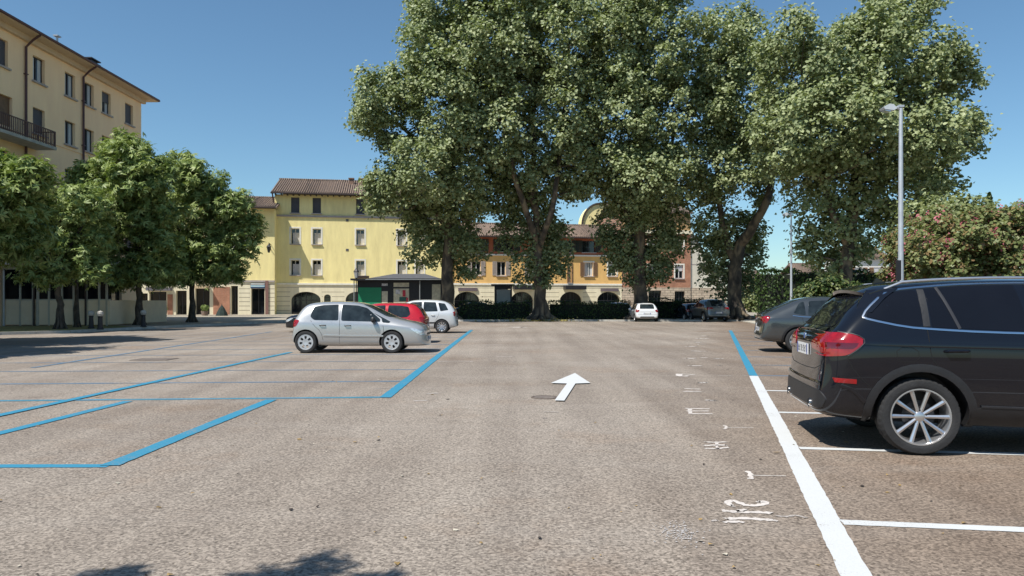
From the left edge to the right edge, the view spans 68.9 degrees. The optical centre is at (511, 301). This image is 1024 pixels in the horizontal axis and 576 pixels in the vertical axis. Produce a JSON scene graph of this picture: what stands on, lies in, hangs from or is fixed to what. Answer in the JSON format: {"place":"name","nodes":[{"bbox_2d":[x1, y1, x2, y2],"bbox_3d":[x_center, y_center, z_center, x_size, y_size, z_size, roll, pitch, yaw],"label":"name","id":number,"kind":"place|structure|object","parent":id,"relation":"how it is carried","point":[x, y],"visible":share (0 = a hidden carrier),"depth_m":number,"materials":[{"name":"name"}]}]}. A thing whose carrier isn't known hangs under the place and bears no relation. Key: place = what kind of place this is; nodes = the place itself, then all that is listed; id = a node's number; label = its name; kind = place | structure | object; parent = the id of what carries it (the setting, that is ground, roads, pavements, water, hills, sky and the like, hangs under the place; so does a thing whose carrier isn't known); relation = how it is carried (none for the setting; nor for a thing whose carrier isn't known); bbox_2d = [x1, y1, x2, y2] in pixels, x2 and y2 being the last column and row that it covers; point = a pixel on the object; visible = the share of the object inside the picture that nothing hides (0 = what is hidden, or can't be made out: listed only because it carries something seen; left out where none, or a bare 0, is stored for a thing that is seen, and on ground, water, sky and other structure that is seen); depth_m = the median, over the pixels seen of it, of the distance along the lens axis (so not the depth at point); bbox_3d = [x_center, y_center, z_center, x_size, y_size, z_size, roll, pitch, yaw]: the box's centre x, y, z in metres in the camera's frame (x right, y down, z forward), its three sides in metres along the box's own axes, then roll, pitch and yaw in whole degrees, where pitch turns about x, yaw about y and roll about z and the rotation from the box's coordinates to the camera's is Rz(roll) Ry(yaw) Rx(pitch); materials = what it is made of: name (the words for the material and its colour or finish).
{"place":"outdoors","nodes":[
{"label":"outdoors","id":0,"kind":"place"},
{"bbox_2d":[8,316,288,331],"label":"pavement","id":1,"kind":"structure","parent":0,"point":[175,320],"depth_m":54.50,"materials":[{"name":"concrete"}]},
{"bbox_2d":[0,325,128,331],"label":"verge","id":2,"kind":"structure","parent":1,"relation":"on","point":[23,328],"depth_m":37.99,"materials":[{"name":"concrete"}]},
{"bbox_2d":[5,177,119,328],"bbox_3d":[-22.494,-2.326,37.226,5.833,7.697,4.557,0,0,0],"label":"street tree","id":3,"kind":"object","parent":2,"relation":"on","point":[90,266],"visible":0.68,"depth_m":36.84,"materials":[{"name":"green plant"}]},
{"bbox_2d":[62,178,120,326],"bbox_3d":[-22.921,-2.545,40.058,3.316,8.206,2.939,0,0,-18],"label":"street tree","id":4,"kind":"object","parent":2,"relation":"on","point":[76,317],"visible":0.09,"depth_m":40.02,"materials":[{"name":"green plant"}]},
{"bbox_2d":[2,262,166,325],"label":"terrace pavilion","id":5,"kind":"structure","parent":1,"relation":"on","point":[26,304],"depth_m":42.50,"materials":[{"name":"grey metal"}]},
{"bbox_2d":[97,311,103,329],"bbox_3d":[-20.191,0.895,36.615,0.320,0.930,0.320,0,0,0],"label":"bollard","id":6,"kind":"object","parent":1,"relation":"on","point":[100,314],"visible":1,"depth_m":36.52,"materials":[{"name":"metal"}]},
{"bbox_2d":[60,125,195,324],"bbox_3d":[-22.737,-4.365,43.322,7.576,11.833,6.398,0,0,0],"label":"street tree","id":7,"kind":"object","parent":1,"relation":"on","point":[137,177],"visible":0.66,"depth_m":42.73,"materials":[{"name":"green plant"}]},
{"bbox_2d":[152,147,268,321],"bbox_3d":[-20.507,-4.462,50.189,8.300,11.820,6.786,0,0,0],"label":"street tree","id":8,"kind":"object","parent":1,"relation":"on","point":[211,199],"visible":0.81,"depth_m":48.98,"materials":[{"name":"green plant"}]},
{"bbox_2d":[167,311,757,316],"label":"piazza","id":9,"kind":"structure","parent":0,"point":[751,313],"depth_m":74.02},
{"bbox_2d":[0,318,1023,575],"bbox_3d":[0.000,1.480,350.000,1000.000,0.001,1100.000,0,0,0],"label":"ground","id":10,"kind":"structure","parent":0,"point":[504,470],"depth_m":6.75,"materials":[{"name":"asphalt"}]},
{"bbox_2d":[0,147,73,272],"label":"street tree","id":11,"kind":"object","parent":10,"relation":"on","point":[27,188],"visible":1,"depth_m":26.43,"materials":[{"name":"green plant"}]},
{"bbox_2d":[0,464,109,467],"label":"parking line","id":12,"kind":"object","parent":10,"relation":"on","point":[49,465],"visible":1,"depth_m":6.74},
{"bbox_2d":[0,401,130,433],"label":"parking line","id":13,"kind":"object","parent":10,"relation":"on","point":[51,420],"visible":1,"depth_m":9.42,"materials":[{"name":"paint"}]},
{"bbox_2d":[0,9,159,325],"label":"apartment block","id":14,"kind":"structure","parent":10,"relation":"on","point":[62,106],"depth_m":47.43,"materials":[{"name":"beige paint"}]},
{"bbox_2d":[0,95,8,130],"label":"balcony door","id":15,"kind":"structure","parent":14,"relation":"in","point":[4,101],"depth_m":42.91,"materials":[{"name":"brown wood"}]},
{"bbox_2d":[0,39,11,70],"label":"window","id":16,"kind":"structure","parent":14,"relation":"in","point":[2,43],"depth_m":42.74,"materials":[{"name":"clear glass"}]},
{"bbox_2d":[32,108,44,137],"bbox_3d":[-29.065,-11.005,45.772,0.410,1.670,1.400,0,0,0],"label":"balcony door","id":17,"kind":"structure","parent":14,"relation":"in","point":[37,114],"depth_m":45.88,"materials":[{"name":"grey glass"}]},
{"bbox_2d":[32,56,47,87],"bbox_3d":[-29.065,-14.155,45.772,0.410,1.670,1.400,0,0,0],"label":"window","id":18,"kind":"structure","parent":14,"relation":"in","point":[37,64],"depth_m":46.00,"materials":[{"name":"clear glass"}]},
{"bbox_2d":[64,73,77,101],"bbox_3d":[-29.065,-14.155,49.004,0.410,1.670,1.400,0,0,0],"label":"window","id":19,"kind":"structure","parent":14,"relation":"in","point":[68,78],"depth_m":49.23,"materials":[{"name":"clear glass"}]},
{"bbox_2d":[64,121,77,148],"bbox_3d":[-29.065,-11.005,49.004,0.410,1.670,1.400,0,0,0],"label":"window","id":20,"kind":"structure","parent":14,"relation":"in","point":[68,126],"depth_m":49.23,"materials":[{"name":"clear glass"}]},
{"bbox_2d":[85,129,95,155],"bbox_3d":[-29.065,-11.005,51.198,0.410,1.670,1.400,0,0,0],"label":"window","id":21,"kind":"structure","parent":14,"relation":"in","point":[87,133],"depth_m":51.43,"materials":[{"name":"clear glass"}]},
{"bbox_2d":[85,83,96,109],"bbox_3d":[-29.065,-14.155,51.198,0.410,1.670,1.400,0,0,0],"label":"window","id":22,"kind":"structure","parent":14,"relation":"in","point":[87,87],"depth_m":51.43,"materials":[{"name":"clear glass"}]},
{"bbox_2d":[101,92,113,117],"bbox_3d":[-29.065,-14.155,53.386,0.410,1.670,1.400,0,0,0],"label":"window","id":23,"kind":"structure","parent":14,"relation":"in","point":[104,96],"depth_m":53.57,"materials":[{"name":"grey glass"}]},
{"bbox_2d":[124,104,135,127],"bbox_3d":[-29.065,-14.155,56.546,0.410,1.670,1.400,0,0,0],"label":"window","id":24,"kind":"structure","parent":14,"relation":"in","point":[127,108],"depth_m":56.65,"materials":[{"name":"grey glass"}]},
{"bbox_2d":[0,321,285,334],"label":"kerb","id":25,"kind":"structure","parent":10,"relation":"on","point":[91,330],"depth_m":39.33,"materials":[{"name":"stone"}]},
{"bbox_2d":[0,352,291,415],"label":"parking line","id":26,"kind":"object","parent":10,"relation":"on","point":[34,407],"visible":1,"depth_m":12.51,"materials":[{"name":"paint"}]},
{"bbox_2d":[30,332,266,367],"bbox_3d":[-11.318,1.472,26.855,0.128,0.001,20.323,0,0,-3],"label":"parking line","id":27,"kind":"object","parent":10,"relation":"on","point":[133,352],"visible":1,"depth_m":21.29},
{"bbox_2d":[129,358,178,360],"bbox_3d":[-9.181,1.474,19.185,0.960,0.011,0.720,0,0,0],"label":"manhole cover","id":28,"kind":"object","parent":10,"relation":"on","point":[153,359],"visible":1,"depth_m":19.02,"materials":[{"name":"metal"}]},
{"bbox_2d":[101,399,276,464],"bbox_3d":[-3.628,1.472,8.994,0.181,0.001,4.534,0,0,0],"label":"parking line","id":29,"kind":"object","parent":10,"relation":"on","point":[141,452],"visible":1,"depth_m":8.22,"materials":[{"name":"paint"}]},
{"bbox_2d":[0,397,384,400],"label":"parking line","id":30,"kind":"object","parent":10,"relation":"on","point":[195,398],"visible":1,"depth_m":11.40,"materials":[{"name":"paint"}]},
{"bbox_2d":[62,361,334,362],"bbox_3d":[-7.480,1.476,18.342,10.799,0.001,0.096,0,0,-3],"label":"parking line","id":31,"kind":"object","parent":10,"relation":"on","point":[273,361],"visible":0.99,"depth_m":18.48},
{"bbox_2d":[15,381,389,383],"bbox_3d":[-6.760,1.476,13.594,9.459,0.001,0.117,0,0,-4],"label":"parking line","id":32,"kind":"object","parent":10,"relation":"on","point":[201,382],"visible":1,"depth_m":13.67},
{"bbox_2d":[0,369,416,371],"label":"parking line","id":33,"kind":"object","parent":10,"relation":"on","point":[232,370],"visible":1,"depth_m":16.06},
{"bbox_2d":[142,195,279,314],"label":"shop house","id":34,"kind":"structure","parent":10,"relation":"on","point":[256,293],"depth_m":78.09,"materials":[{"name":"yellow paint"}]},
{"bbox_2d":[151,292,165,299],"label":"shop window","id":35,"kind":"structure","parent":34,"relation":"in","point":[157,295],"depth_m":77.05,"materials":[{"name":"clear glass"}]},
{"bbox_2d":[177,291,186,314],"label":"shop window","id":36,"kind":"structure","parent":34,"relation":"in","point":[181,295],"depth_m":77.45,"materials":[{"name":"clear glass"}]},
{"bbox_2d":[196,289,209,314],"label":"shop window","id":37,"kind":"structure","parent":34,"relation":"in","point":[202,296],"depth_m":77.79,"materials":[{"name":"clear glass"}]},
{"bbox_2d":[232,286,237,313],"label":"shop window","id":38,"kind":"structure","parent":34,"relation":"in","point":[234,288],"depth_m":78.36,"materials":[{"name":"black glass"}]},
{"bbox_2d":[252,289,264,313],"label":"shop window","id":39,"kind":"structure","parent":34,"relation":"in","point":[258,295],"depth_m":78.76,"materials":[{"name":"black glass"}]},
{"bbox_2d":[270,178,441,313],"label":"yellow building","id":40,"kind":"structure","parent":10,"relation":"on","point":[331,237],"depth_m":81.10,"materials":[{"name":"paint"}]},
{"bbox_2d":[289,227,300,244],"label":"window","id":41,"kind":"structure","parent":40,"relation":"in","point":[294,234],"depth_m":80.65,"materials":[{"name":"white glass"}]},
{"bbox_2d":[289,258,300,275],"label":"window","id":42,"kind":"structure","parent":40,"relation":"in","point":[294,263],"depth_m":80.65,"materials":[{"name":"white glass"}]},
{"bbox_2d":[290,197,300,213],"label":"window","id":43,"kind":"structure","parent":40,"relation":"in","point":[294,201],"depth_m":80.49,"materials":[{"name":"grey glass"}]},
{"bbox_2d":[292,292,320,313],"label":"archway","id":44,"kind":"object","parent":40,"relation":"in","point":[300,300],"depth_m":80.98,"materials":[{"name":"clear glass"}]},
{"bbox_2d":[311,198,321,213],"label":"window","id":45,"kind":"structure","parent":40,"relation":"in","point":[316,201],"depth_m":80.88,"materials":[{"name":"grey glass"}]},
{"bbox_2d":[311,227,322,244],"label":"window","id":46,"kind":"structure","parent":40,"relation":"in","point":[316,232],"depth_m":81.06,"materials":[{"name":"white glass"}]},
{"bbox_2d":[311,259,322,275],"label":"window","id":47,"kind":"structure","parent":40,"relation":"in","point":[316,264],"depth_m":81.06,"materials":[{"name":"white glass"}]},
{"bbox_2d":[355,199,364,214],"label":"window","id":48,"kind":"structure","parent":40,"relation":"in","point":[358,201],"depth_m":81.68,"materials":[{"name":"grey glass"}]},
{"bbox_2d":[355,228,365,245],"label":"window","id":49,"kind":"structure","parent":40,"relation":"in","point":[360,235],"depth_m":81.86,"materials":[{"name":"white glass"}]},
{"bbox_2d":[355,259,365,275],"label":"window","id":50,"kind":"structure","parent":40,"relation":"in","point":[360,264],"depth_m":81.88,"materials":[{"name":"white glass"}]},
{"bbox_2d":[396,228,406,245],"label":"window","id":51,"kind":"structure","parent":40,"relation":"in","point":[399,242],"depth_m":82.65,"materials":[{"name":"white glass"}]},
{"bbox_2d":[396,259,406,273],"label":"window","id":52,"kind":"structure","parent":40,"relation":"in","point":[400,268],"depth_m":82.66,"materials":[{"name":"white glass"}]},
{"bbox_2d":[292,302,430,352],"bbox_3d":[-4.418,0.735,22.300,3.954,1.490,2.017,0,0,0],"label":"hatchback","id":53,"kind":"object","parent":10,"relation":"on","point":[320,325],"visible":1,"depth_m":21.50,"materials":[{"name":"silver paint"}]},
{"bbox_2d":[350,274,441,303],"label":"kiosk","id":54,"kind":"object","parent":10,"relation":"on","point":[397,288],"visible":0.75,"depth_m":65.98,"materials":[{"name":"metal"}]},
{"bbox_2d":[372,303,429,327],"bbox_3d":[-4.962,0.755,27.400,3.824,1.450,2.015,0,0,0],"label":"hatchback","id":55,"kind":"object","parent":10,"relation":"on","point":[411,311],"visible":0.14,"depth_m":26.72,"materials":[{"name":"red paint"}]},
{"bbox_2d":[380,330,472,396],"bbox_3d":[-2.040,1.472,25.303,0.192,0.001,27.584,0,0,0],"label":"parking line","id":56,"kind":"object","parent":10,"relation":"on","point":[395,389],"visible":1,"depth_m":15.56,"materials":[{"name":"paint"}]},
{"bbox_2d":[406,300,457,332],"bbox_3d":[-4.699,0.684,36.000,4.178,1.592,2.075,0,0,0],"label":"compact van","id":57,"kind":"object","parent":10,"relation":"on","point":[442,314],"visible":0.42,"depth_m":35.20,"materials":[{"name":"silver paint"}]},
{"bbox_2d":[0,341,964,575],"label":"leaf litter","id":58,"kind":"object","parent":10,"relation":"on","point":[405,537],"visible":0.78,"depth_m":5.35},
{"bbox_2d":[491,284,514,302],"bbox_3d":[-0.765,-0.005,63.650,1.980,2.970,1.900,0,0,0],"label":"shelter booth","id":59,"kind":"object","parent":10,"relation":"on","point":[503,295],"visible":0.65,"depth_m":63.04,"materials":[{"name":"metal"}]},
{"bbox_2d":[453,222,621,312],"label":"orange building","id":60,"kind":"structure","parent":10,"relation":"on","point":[589,280],"depth_m":85.40,"materials":[{"name":"orange paint"}]},
{"bbox_2d":[454,292,478,307],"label":"shop window","id":61,"kind":"structure","parent":60,"relation":"in","point":[462,296],"depth_m":84.02,"materials":[{"name":"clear glass"}]},
{"bbox_2d":[467,261,484,275],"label":"window","id":62,"kind":"structure","parent":60,"relation":"in","point":[477,266],"depth_m":83.88,"materials":[{"name":"grey glass"}]},
{"bbox_2d":[492,261,509,275],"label":"window","id":63,"kind":"structure","parent":60,"relation":"in","point":[500,266],"depth_m":84.44,"materials":[{"name":"grey glass"}]},
{"bbox_2d":[493,239,519,251],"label":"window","id":64,"kind":"structure","parent":60,"relation":"in","point":[499,244],"depth_m":84.51,"materials":[{"name":"black glass"}]},
{"bbox_2d":[512,292,532,312],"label":"shop window","id":65,"kind":"structure","parent":60,"relation":"in","point":[518,297],"depth_m":85.18,"materials":[{"name":"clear glass"}]},
{"bbox_2d":[560,292,580,303],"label":"shop window","id":66,"kind":"structure","parent":60,"relation":"in","point":[569,295],"depth_m":86.19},
{"bbox_2d":[576,241,601,252],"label":"window","id":67,"kind":"structure","parent":60,"relation":"in","point":[586,247],"depth_m":86.21,"materials":[{"name":"grey glass"}]},
{"bbox_2d":[580,261,597,276],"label":"window","id":68,"kind":"structure","parent":60,"relation":"in","point":[588,269],"depth_m":86.14,"materials":[{"name":"clear glass"}]},
{"bbox_2d":[597,292,618,303],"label":"shop window","id":69,"kind":"structure","parent":60,"relation":"in","point":[606,296],"depth_m":86.93,"materials":[{"name":"black glass"}]},
{"bbox_2d":[475,317,615,321],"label":"weeds","id":70,"kind":"object","parent":10,"relation":"on","point":[525,320],"visible":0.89,"depth_m":56.31,"materials":[{"name":"green plant"}]},
{"bbox_2d":[552,373,589,399],"bbox_3d":[0.991,1.460,13.207,0.687,0.001,4.294,0,0,15],"label":"painted arrow","id":71,"kind":"object","parent":10,"relation":"on","point":[571,380],"visible":1,"depth_m":13.52,"materials":[{"name":"paint"}]},
{"bbox_2d":[458,320,754,320],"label":"kerb","id":72,"kind":"structure","parent":10,"relation":"on","point":[620,320],"depth_m":56.68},
{"bbox_2d":[462,319,754,319],"bbox_3d":[5.150,1.455,58.700,29.300,0.150,3.600,0,0,0],"label":"planting strip","id":73,"kind":"object","parent":10,"relation":"on","point":[597,319],"visible":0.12,"depth_m":58.44,"materials":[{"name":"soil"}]},
{"bbox_2d":[342,0,532,319],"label":"plane tree","id":74,"kind":"object","parent":73,"relation":"on","point":[446,78],"visible":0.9,"depth_m":53.58,"materials":[{"name":"green plant"}]},
{"bbox_2d":[458,296,532,318],"bbox_3d":[-1.342,0.488,59.423,6.060,1.892,1.512,0,0,0],"label":"hedge","id":75,"kind":"object","parent":73,"relation":"on","point":[491,310],"visible":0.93,"depth_m":59.02,"materials":[{"name":"green plant"}]},
{"bbox_2d":[464,0,619,320],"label":"plane tree","id":76,"kind":"object","parent":73,"relation":"on","point":[522,194],"visible":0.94,"depth_m":53.91,"materials":[{"name":"green plant"}]},
{"bbox_2d":[548,298,631,318],"bbox_3d":[6.128,0.539,59.418,6.884,1.770,1.507,0,0,0],"label":"hedge","id":77,"kind":"object","parent":73,"relation":"on","point":[595,310],"visible":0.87,"depth_m":59.02,"materials":[{"name":"green plant"}]},
{"bbox_2d":[567,0,714,319],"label":"plane tree","id":78,"kind":"object","parent":73,"relation":"on","point":[641,189],"visible":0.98,"depth_m":53.69,"materials":[{"name":"green plant"}]},
{"bbox_2d":[677,0,783,320],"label":"plane tree","id":79,"kind":"object","parent":73,"relation":"on","point":[719,104],"visible":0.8,"depth_m":56.24,"materials":[{"name":"green plant"}]},
{"bbox_2d":[578,203,684,224],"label":"house","id":80,"kind":"structure","parent":10,"relation":"on","point":[584,218],"depth_m":101.22,"materials":[{"name":"yellow paint"}]},
{"bbox_2d":[628,303,657,321],"bbox_3d":[10.000,0.775,57.112,2.044,1.410,3.924,0,0,0],"label":"hatchback","id":81,"kind":"object","parent":10,"relation":"on","point":[637,311],"visible":0.92,"depth_m":55.31,"materials":[{"name":"white paint"}]},
{"bbox_2d":[596,202,692,306],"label":"brick house","id":82,"kind":"structure","parent":10,"relation":"on","point":[680,286],"depth_m":87.93,"materials":[{"name":"brick"}]},
{"bbox_2d":[674,264,684,278],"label":"window","id":83,"kind":"structure","parent":82,"relation":"in","point":[680,274],"depth_m":88.08,"materials":[{"name":"clear glass"}]},
{"bbox_2d":[648,296,704,318],"bbox_3d":[13.297,0.442,62.042,5.704,1.986,1.437,0,0,0],"label":"hedge","id":84,"kind":"object","parent":10,"relation":"on","point":[665,308],"visible":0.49,"depth_m":61.72,"materials":[{"name":"green plant"}]},
{"bbox_2d":[674,303,701,318],"bbox_3d":[14.348,0.785,60.812,2.011,1.390,3.874,0,0,-7],"label":"hatchback","id":85,"kind":"object","parent":10,"relation":"on","point":[683,311],"visible":0.45,"depth_m":59.57,"materials":[{"name":"blue paint"}]},
{"bbox_2d":[689,299,728,321],"bbox_3d":[15.102,0.635,57.580,2.139,1.690,4.436,0,0,-7],"label":"suv","id":86,"kind":"object","parent":10,"relation":"on","point":[704,309],"visible":0.99,"depth_m":55.77,"materials":[{"name":"grey paint"}]},
{"bbox_2d":[691,232,726,304],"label":"white house","id":87,"kind":"structure","parent":10,"relation":"on","point":[696,293],"depth_m":88.53,"materials":[{"name":"paint"}]},
{"bbox_2d":[729,330,757,375],"bbox_3d":[8.052,1.476,26.755,0.176,0.001,24.554,0,0,15],"label":"parking line","id":88,"kind":"object","parent":10,"relation":"on","point":[748,366],"visible":0.98,"depth_m":19.64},
{"bbox_2d":[742,276,757,311],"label":"shrub","id":89,"kind":"object","parent":10,"relation":"on","point":[749,305],"visible":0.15,"depth_m":94.02,"materials":[{"name":"green plant"}]},
{"bbox_2d":[722,500,778,522],"bbox_3d":[1.654,1.476,5.266,0.379,0.001,0.647,0,0,12],"label":"chalk number","id":90,"kind":"object","parent":10,"relation":"on","point":[733,519],"visible":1,"depth_m":5.26,"materials":[{"name":"paint"}]},
{"bbox_2d":[754,296,829,350],"bbox_3d":[9.700,0.658,22.204,4.685,1.644,2.136,0,0,10],"label":"car","id":91,"kind":"object","parent":10,"relation":"on","point":[779,324],"visible":0.33,"depth_m":21.69,"materials":[{"name":"paint"}]},
{"bbox_2d":[781,263,822,273],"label":"house","id":92,"kind":"structure","parent":10,"relation":"on","point":[799,266],"depth_m":112.08,"materials":[{"name":"beige stone"}]},
{"bbox_2d":[749,376,871,575],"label":"parking line","id":93,"kind":"object","parent":10,"relation":"on","point":[842,548],"visible":1,"depth_m":5.52,"materials":[{"name":"paint"}]},
{"bbox_2d":[754,266,892,316],"bbox_3d":[22.731,-0.540,53.974,9.911,4.046,2.902,0,0,0],"label":"hedge","id":94,"kind":"object","parent":10,"relation":"on","point":[773,290],"visible":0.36,"depth_m":52.92,"materials":[{"name":"green plant"}]},
{"bbox_2d":[789,273,866,298],"bbox_3d":[15.482,0.046,35.924,3.880,2.844,2.944,0,0,-25],"label":"shrub","id":95,"kind":"object","parent":10,"relation":"on","point":[821,286],"visible":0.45,"depth_m":35.70,"materials":[{"name":"green plant"}]},
{"bbox_2d":[822,247,886,273],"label":"house","id":96,"kind":"structure","parent":10,"relation":"on","point":[874,266],"depth_m":88.00,"materials":[{"name":"beige stone"}]},
{"bbox_2d":[879,104,903,280],"bbox_3d":[12.262,-2.426,24.000,0.770,7.813,0.320,0,0,0],"label":"street lamp","id":97,"kind":"object","parent":10,"relation":"on","point":[888,108],"visible":0.58,"depth_m":23.94,"materials":[{"name":"metal"}]},
{"bbox_2d":[896,260,900,280],"bbox_3d":[11.644,0.113,22.500,0.120,2.734,0.100,0,0,0],"label":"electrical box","id":98,"kind":"object","parent":10,"relation":"on","point":[898,270],"visible":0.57,"depth_m":22.45,"materials":[{"name":"metal"}]},
{"bbox_2d":[787,276,1023,454],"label":"suv","id":99,"kind":"object","parent":10,"relation":"on","point":[946,355],"visible":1,"depth_m":7.24,"materials":[{"name":"black paint"}]},
{"bbox_2d":[872,210,940,281],"bbox_3d":[16.097,-1.073,30.097,3.445,5.070,3.307,0,0,0],"label":"flowering shrub","id":100,"kind":"object","parent":10,"relation":"on","point":[890,248],"visible":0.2,"depth_m":29.82,"materials":[{"name":"green plant"}]},
{"bbox_2d":[799,447,1023,454],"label":"parking line","id":101,"kind":"object","parent":10,"relation":"on","point":[896,450],"visible":0.83,"depth_m":7.42,"materials":[{"name":"paint"}]},
{"bbox_2d":[839,519,1023,531],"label":"parking line","id":102,"kind":"object","parent":10,"relation":"on","point":[931,525],"visible":1,"depth_m":4.93,"materials":[{"name":"paint"}]},
{"bbox_2d":[887,185,1001,267],"bbox_3d":[22.220,-2.236,37.925,6.641,7.399,4.806,0,0,0],"label":"shrub","id":103,"kind":"object","parent":10,"relation":"on","point":[959,202],"visible":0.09,"depth_m":37.37,"materials":[{"name":"green plant"}]},
{"bbox_2d":[904,198,1023,279],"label":"flowering shrub","id":104,"kind":"object","parent":10,"relation":"on","point":[968,247],"visible":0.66,"depth_m":25.17,"materials":[{"name":"green plant"}]},
{"bbox_2d":[0,0,1023,285],"label":"sky","id":105,"kind":"structure","parent":0,"point":[255,89],"materials":[{"name":"blue"}]},
{"bbox_2d":[653,517,709,554],"bbox_3d":[1.037,1.475,4.737,0.407,0.001,0.670,0,0,19],"label":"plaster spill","id":106,"kind":"object","parent":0,"point":[679,533],"visible":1,"depth_m":4.74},
{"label":"gravel path","id":107,"kind":"structure","parent":0,"visible":0},
{"bbox_2d":[782,212,792,299],"bbox_3d":[17.011,-2.009,46.000,0.620,6.979,0.320,0,0,0],"label":"street lamp","id":108,"kind":"object","parent":107,"relation":"on","point":[786,214],"visible":0.61,"depth_m":45.95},
{"bbox_2d":[737,0,1002,284],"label":"plane tree","id":109,"kind":"object","parent":107,"relation":"on","point":[858,92],"visible":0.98,"depth_m":43.11,"materials":[{"name":"green plant"}]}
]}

